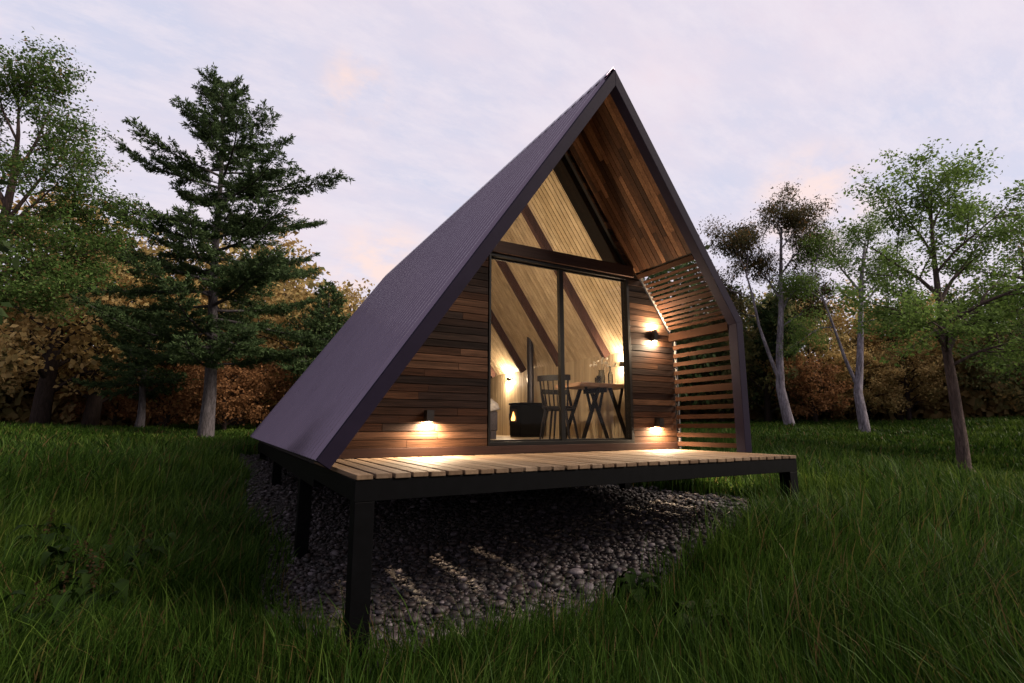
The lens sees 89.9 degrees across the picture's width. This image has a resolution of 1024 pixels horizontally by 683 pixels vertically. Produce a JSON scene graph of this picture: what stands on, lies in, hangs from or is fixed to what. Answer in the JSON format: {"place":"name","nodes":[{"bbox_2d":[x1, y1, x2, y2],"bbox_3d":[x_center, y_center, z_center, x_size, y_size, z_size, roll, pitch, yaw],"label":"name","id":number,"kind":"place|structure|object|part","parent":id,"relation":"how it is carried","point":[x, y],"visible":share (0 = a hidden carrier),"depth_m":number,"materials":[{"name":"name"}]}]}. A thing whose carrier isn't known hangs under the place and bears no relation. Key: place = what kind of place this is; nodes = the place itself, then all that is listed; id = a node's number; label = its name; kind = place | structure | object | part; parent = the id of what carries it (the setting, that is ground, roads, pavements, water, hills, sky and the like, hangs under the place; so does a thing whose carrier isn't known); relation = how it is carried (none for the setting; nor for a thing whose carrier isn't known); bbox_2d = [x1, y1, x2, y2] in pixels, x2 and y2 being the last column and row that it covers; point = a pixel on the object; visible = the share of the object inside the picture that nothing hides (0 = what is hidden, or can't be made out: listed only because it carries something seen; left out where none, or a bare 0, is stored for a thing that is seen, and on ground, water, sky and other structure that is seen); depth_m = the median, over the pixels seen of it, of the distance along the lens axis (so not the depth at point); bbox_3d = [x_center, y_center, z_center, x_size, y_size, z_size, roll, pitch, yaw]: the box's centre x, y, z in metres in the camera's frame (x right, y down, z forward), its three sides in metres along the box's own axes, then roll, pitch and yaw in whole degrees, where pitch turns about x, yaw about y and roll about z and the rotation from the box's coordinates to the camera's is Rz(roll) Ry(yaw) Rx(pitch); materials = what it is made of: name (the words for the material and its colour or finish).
{"place":"outdoors","nodes":[
{"label":"outdoors","id":0,"kind":"place"},
{"bbox_2d":[0,0,1023,355],"label":"sky","id":1,"kind":"structure","parent":0,"point":[421,103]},
{"bbox_2d":[0,414,1023,682],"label":"ground","id":2,"kind":"structure","parent":0,"point":[647,606],"depth_m":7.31,"materials":[{"name":"green plant"}]},
{"bbox_2d":[0,179,18,324],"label":"broadleaf tree","id":3,"kind":"object","parent":2,"relation":"on","point":[6,247],"visible":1,"depth_m":4.34,"materials":[{"name":"green plant"}]},
{"bbox_2d":[0,360,61,412],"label":"autumn shrub","id":4,"kind":"object","parent":2,"relation":"on","point":[26,388],"visible":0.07,"depth_m":23.63,"materials":[{"name":"orange plant"}]},
{"bbox_2d":[0,568,82,646],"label":"weed plant","id":5,"kind":"object","parent":2,"relation":"on","point":[57,598],"visible":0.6,"depth_m":3.17,"materials":[{"name":"green plant"}]},
{"bbox_2d":[8,509,77,557],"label":"weed plant","id":6,"kind":"object","parent":2,"relation":"on","point":[49,536],"visible":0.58,"depth_m":4.69,"materials":[{"name":"green plant"}]},
{"bbox_2d":[40,525,113,589],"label":"weed plant","id":7,"kind":"object","parent":2,"relation":"on","point":[52,550],"visible":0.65,"depth_m":4.10,"materials":[{"name":"green plant"}]},
{"bbox_2d":[0,28,165,333],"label":"broadleaf tree","id":8,"kind":"object","parent":2,"relation":"on","point":[78,273],"visible":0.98,"depth_m":11.86,"materials":[{"name":"green plant"}]},
{"bbox_2d":[0,184,169,424],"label":"autumn tree","id":9,"kind":"object","parent":2,"relation":"on","point":[42,405],"visible":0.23,"depth_m":19.90,"materials":[{"name":"brown plant"}]},
{"bbox_2d":[45,546,139,617],"bbox_3d":[-3.003,1.781,3.666,0.475,0.553,0.449,-5,-10,26],"label":"weed plant","id":10,"kind":"object","parent":2,"relation":"on","point":[120,584],"visible":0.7,"depth_m":3.64,"materials":[{"name":"green plant"}]},
{"bbox_2d":[59,358,158,425],"bbox_3d":[-18.255,2.313,23.769,4.033,3.829,4.529,2,-10,-11],"label":"autumn shrub","id":11,"kind":"object","parent":2,"relation":"on","point":[109,408],"visible":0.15,"depth_m":23.18,"materials":[{"name":"orange plant"}]},
{"bbox_2d":[0,226,222,425],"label":"autumn tree","id":12,"kind":"object","parent":2,"relation":"on","point":[92,410],"visible":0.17,"depth_m":20.91,"materials":[{"name":"brown plant"}]},
{"bbox_2d":[70,308,202,427],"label":"conifer tree","id":13,"kind":"object","parent":2,"relation":"on","point":[134,367],"visible":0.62,"depth_m":18.95,"materials":[{"name":"green plant"}]},
{"bbox_2d":[114,524,175,580],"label":"weed plant","id":14,"kind":"object","parent":2,"relation":"on","point":[161,549],"visible":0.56,"depth_m":4.34,"materials":[{"name":"green plant"}]},
{"bbox_2d":[55,216,237,425],"bbox_3d":[-16.932,-0.238,25.398,7.511,9.717,7.924,0,-9,-3],"label":"autumn tree","id":15,"kind":"object","parent":2,"relation":"on","point":[204,302],"visible":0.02,"depth_m":23.87,"materials":[{"name":"brown plant"}]},
{"bbox_2d":[108,346,224,427],"bbox_3d":[-13.874,1.952,21.090,4.246,3.981,3.781,5,-11,-29],"label":"autumn shrub","id":16,"kind":"object","parent":2,"relation":"on","point":[169,408],"visible":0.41,"depth_m":20.38,"materials":[{"name":"brown plant"}]},
{"bbox_2d":[67,62,355,436],"bbox_3d":[-9.477,-3.096,17.224,8.597,12.895,8.431,5,-11,-29],"label":"conifer tree","id":17,"kind":"object","parent":2,"relation":"on","point":[267,266],"visible":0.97,"depth_m":16.13,"materials":[{"name":"green plant"}]},
{"bbox_2d":[174,359,272,429],"bbox_3d":[-11.483,2.153,20.527,3.529,3.323,3.963,7,-12,-36],"label":"autumn shrub","id":18,"kind":"object","parent":2,"relation":"on","point":[242,380],"visible":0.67,"depth_m":19.95,"materials":[{"name":"orange plant"}]},
{"bbox_2d":[154,207,334,425],"bbox_3d":[-13.412,-1.009,26.393,9.069,11.446,9.413,-2,-10,11],"label":"autumn tree","id":19,"kind":"object","parent":2,"relation":"on","point":[288,244],"visible":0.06,"depth_m":25.80,"materials":[{"name":"brown plant"}]},
{"bbox_2d":[200,344,299,427],"bbox_3d":[-10.865,2.073,21.825,4.529,3.976,4.033,5,-10,-26],"label":"autumn shrub","id":20,"kind":"object","parent":2,"relation":"on","point":[280,393],"visible":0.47,"depth_m":21.41,"materials":[{"name":"orange plant"}]},
{"bbox_2d":[223,278,372,407],"bbox_3d":[-10.342,0.568,25.221,7.100,8.088,6.730,5,-11,-27],"label":"autumn tree","id":21,"kind":"object","parent":2,"relation":"on","point":[292,296],"visible":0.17,"depth_m":24.40,"materials":[{"name":"brown plant"}]},
{"bbox_2d":[275,278,349,380],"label":"conifer tree","id":22,"kind":"object","parent":2,"relation":"on","point":[335,304],"visible":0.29,"depth_m":21.89,"materials":[{"name":"green plant"}]},
{"bbox_2d":[278,308,355,385],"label":"leafy tree","id":23,"kind":"object","parent":2,"relation":"on","point":[305,326],"visible":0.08,"depth_m":22.48,"materials":[{"name":"green plant"}]},
{"bbox_2d":[321,284,374,316],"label":"autumn tree","id":24,"kind":"object","parent":2,"relation":"on","point":[355,299],"visible":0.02,"depth_m":29.78,"materials":[{"name":"orange plant"}]},
{"bbox_2d":[239,453,779,675],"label":"gravel","id":25,"kind":"structure","parent":2,"relation":"on","point":[652,518],"depth_m":5.09,"materials":[{"name":"grey gravel"}]},
{"bbox_2d":[0,249,1023,426],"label":"distant wood","id":26,"kind":"object","parent":2,"relation":"on","point":[978,406],"visible":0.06,"depth_m":23.92,"materials":[{"name":"plant"}]},
{"bbox_2d":[250,67,798,667],"bbox_3d":[-1.395,0.254,8.683,4.815,5.592,9.775,5,-11,-29],"label":"cabin","id":27,"kind":"object","parent":2,"relation":"on","point":[560,237],"visible":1,"depth_m":6.03,"materials":[{"name":"metal"}]},
{"bbox_2d":[424,410,433,420],"bbox_3d":[-0.832,0.743,5.133,0.074,0.110,0.100,5,-11,-29],"label":"wall lamp","id":28,"kind":"object","parent":27,"relation":"attached to","point":[428,415],"visible":1,"depth_m":5.09,"materials":[{"name":"black metal"}]},
{"bbox_2d":[490,399,499,438],"bbox_3d":[-1.447,1.140,8.176,1.875,0.798,1.869,5,-11,-29],"label":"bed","id":29,"kind":"object","parent":27,"relation":"in","point":[494,416],"visible":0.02,"depth_m":7.79,"materials":[{"name":"fabric"}]},
{"bbox_2d":[509,337,543,436],"bbox_3d":[0.255,0.775,9.441,0.555,1.930,0.424,5,-11,-29],"label":"wood stove","id":30,"kind":"object","parent":27,"relation":"on","point":[525,418],"visible":0.83,"depth_m":9.21,"materials":[{"name":"metal"}]},
{"bbox_3d":[0.032,1.337,9.222,0.044,0.350,0.340,5,-11,-29],"label":"stove door","id":31,"kind":"part","parent":30,"relation":"part of","materials":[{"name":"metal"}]},
{"bbox_2d":[537,375,578,438],"bbox_3d":[0.631,0.910,6.984,0.465,0.870,0.472,-4,-10,22],"label":"dining chair","id":32,"kind":"object","parent":27,"relation":"on","point":[547,378],"visible":0.82,"depth_m":6.86,"materials":[{"name":"paint"}]},
{"bbox_2d":[542,389,578,438],"bbox_3d":[0.734,1.121,7.955,0.465,0.770,0.472,4,-10,-21],"label":"dining chair","id":33,"kind":"object","parent":27,"relation":"on","point":[551,393],"visible":0.5,"depth_m":8.01,"materials":[{"name":"paint"}]},
{"bbox_2d":[487,252,634,445],"bbox_3d":[0.617,0.137,6.180,2.060,2.158,0.114,5,-11,-29],"label":"glazed door","id":34,"kind":"structure","parent":27,"relation":"in","point":[626,337],"depth_m":6.20,"materials":[{"name":"paint"}]},
{"bbox_2d":[553,155,622,264],"bbox_3d":[1.005,-1.703,6.861,1.097,1.511,0.224,5,-11,-29],"label":"gable window","id":35,"kind":"structure","parent":27,"relation":"in","point":[563,170],"depth_m":6.81,"materials":[{"name":"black glass"}]},
{"bbox_2d":[555,382,625,438],"bbox_3d":[1.211,1.028,7.456,0.980,0.795,0.620,5,-11,-29],"label":"dining table","id":36,"kind":"object","parent":27,"relation":"on","point":[588,388],"visible":0.76,"depth_m":7.36,"materials":[{"name":"paint"}]},
{"bbox_2d":[589,357,615,382],"bbox_3d":[1.321,0.428,7.534,0.298,0.412,0.377,5,-11,-29],"label":"flower vase","id":37,"kind":"object","parent":36,"relation":"on","point":[605,362],"visible":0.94,"depth_m":7.50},
{"bbox_2d":[608,365,612,383],"bbox_3d":[1.448,0.495,7.551,0.076,0.285,0.076,5,-11,-29],"label":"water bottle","id":38,"kind":"object","parent":36,"relation":"on","point":[608,375],"visible":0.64,"depth_m":7.53,"materials":[{"name":"clear glass"}]},
{"bbox_2d":[651,329,657,340],"bbox_3d":[1.899,-0.079,6.841,0.060,0.150,0.062,5,-11,-29],"label":"wall lamp","id":39,"kind":"object","parent":27,"relation":"attached to","point":[654,335],"visible":1,"depth_m":6.82,"materials":[{"name":"black metal"}]},
{"bbox_2d":[655,418,663,426],"bbox_3d":[1.903,1.047,6.636,0.074,0.110,0.100,5,-11,-29],"label":"wall lamp","id":40,"kind":"object","parent":27,"relation":"attached to","point":[659,422],"visible":1,"depth_m":6.60,"materials":[{"name":"black metal"}]},
{"bbox_2d":[610,568,662,610],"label":"weed plant","id":41,"kind":"object","parent":2,"relation":"on","point":[621,577],"visible":0.56,"depth_m":3.52,"materials":[{"name":"green plant"}]},
{"bbox_2d":[643,245,717,409],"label":"leafy tree","id":42,"kind":"object","parent":2,"relation":"on","point":[673,330],"visible":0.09,"depth_m":23.20,"materials":[{"name":"green plant"}]},
{"bbox_2d":[675,323,713,410],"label":"leafy shrub","id":43,"kind":"object","parent":2,"relation":"on","point":[681,403],"visible":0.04,"depth_m":27.28,"materials":[{"name":"green plant"}]},
{"bbox_2d":[668,599,728,647],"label":"weed plant","id":44,"kind":"object","parent":2,"relation":"on","point":[685,616],"visible":0.3,"depth_m":3.01,"materials":[{"name":"green plant"}]},
{"bbox_2d":[651,264,762,422],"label":"leafy tree","id":45,"kind":"object","parent":2,"relation":"on","point":[708,346],"visible":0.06,"depth_m":25.54,"materials":[{"name":"green plant"}]},
{"bbox_2d":[677,315,773,421],"bbox_3d":[10.637,1.244,26.059,5.596,6.426,5.192,9,-13,-42],"label":"leafy shrub","id":46,"kind":"object","parent":2,"relation":"on","point":[720,401],"visible":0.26,"depth_m":25.27,"materials":[{"name":"green plant"}]},
{"bbox_2d":[699,318,811,419],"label":"leafy tree","id":47,"kind":"object","parent":2,"relation":"on","point":[757,377],"visible":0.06,"depth_m":25.94,"materials":[{"name":"green plant"}]},
{"bbox_2d":[696,279,830,421],"bbox_3d":[12.280,0.447,25.132,6.185,7.923,5.738,-5,-10,26],"label":"tree","id":48,"kind":"object","parent":2,"relation":"on","point":[767,408],"visible":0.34,"depth_m":24.52,"materials":[{"name":"green plant"}]},
{"bbox_2d":[687,181,843,425],"bbox_3d":[10.318,-1.613,20.855,6.334,10.630,3.499,-1,-9,5],"label":"pale bark tree","id":49,"kind":"object","parent":2,"relation":"on","point":[740,242],"visible":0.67,"depth_m":20.88,"materials":[{"name":"green plant"}]},
{"bbox_2d":[747,292,806,402],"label":"tree","id":50,"kind":"object","parent":2,"relation":"on","point":[764,314],"visible":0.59,"depth_m":23.64,"materials":[{"name":"green plant"}]},
{"bbox_2d":[743,291,844,386],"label":"autumn tree","id":51,"kind":"object","parent":2,"relation":"on","point":[799,312],"depth_m":29.77,"materials":[{"name":"brown plant"}]},
{"bbox_2d":[755,321,855,420],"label":"autumn tree","id":52,"kind":"object","parent":2,"relation":"on","point":[824,355],"visible":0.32,"depth_m":23.76,"materials":[{"name":"brown plant"}]},
{"bbox_2d":[768,353,853,421],"bbox_3d":[13.434,2.159,23.124,3.529,3.524,3.963,-2,-9,9],"label":"autumn shrub","id":53,"kind":"object","parent":2,"relation":"on","point":[822,402],"visible":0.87,"depth_m":22.41,"materials":[{"name":"orange plant"}]},
{"bbox_2d":[757,204,936,432],"bbox_3d":[13.138,-0.909,19.633,6.228,9.128,3.116,0,-9,1],"label":"pale bark tree","id":54,"kind":"object","parent":2,"relation":"on","point":[861,412],"visible":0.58,"depth_m":19.85,"materials":[{"name":"green plant"}]},
{"bbox_2d":[789,278,913,418],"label":"autumn tree","id":55,"kind":"object","parent":2,"relation":"on","point":[837,318],"visible":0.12,"depth_m":25.95,"materials":[{"name":"brown plant"}]},
{"bbox_2d":[829,343,907,417],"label":"autumn tree","id":56,"kind":"object","parent":2,"relation":"on","point":[879,387],"visible":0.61,"depth_m":22.84,"materials":[{"name":"brown plant"}]},
{"bbox_2d":[819,286,976,420],"bbox_3d":[18.647,0.867,25.189,6.022,6.759,5.709,-4,-10,24],"label":"tree","id":57,"kind":"object","parent":2,"relation":"on","point":[898,417],"visible":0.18,"depth_m":24.32,"materials":[{"name":"brown plant"}]},
{"bbox_2d":[863,338,946,420],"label":"autumn tree","id":58,"kind":"object","parent":2,"relation":"on","point":[927,370],"visible":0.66,"depth_m":23.11,"materials":[{"name":"brown plant"}]},
{"bbox_2d":[807,137,1023,472],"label":"broadleaf tree","id":59,"kind":"object","parent":2,"relation":"on","point":[991,317],"visible":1,"depth_m":11.00,"materials":[{"name":"green plant"}]},
{"bbox_2d":[891,295,999,384],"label":"autumn tree","id":60,"kind":"object","parent":2,"relation":"on","point":[938,352],"visible":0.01,"depth_m":24.75,"materials":[{"name":"brown plant"}]},
{"bbox_2d":[931,313,1020,416],"bbox_3d":[22.245,1.072,24.154,4.645,5.812,5.007,0,-9,1],"label":"leafy shrub","id":61,"kind":"object","parent":2,"relation":"on","point":[972,371],"visible":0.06,"depth_m":23.18,"materials":[{"name":"green plant"}]},
{"bbox_2d":[930,268,1023,411],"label":"tree","id":62,"kind":"object","parent":2,"relation":"on","point":[1016,393],"visible":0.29,"depth_m":21.34,"materials":[{"name":"green plant"}]},
{"bbox_2d":[937,191,1023,387],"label":"broadleaf tree","id":63,"kind":"object","parent":2,"relation":"on","point":[1019,250],"visible":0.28,"depth_m":13.61,"materials":[{"name":"green plant"}]}
]}

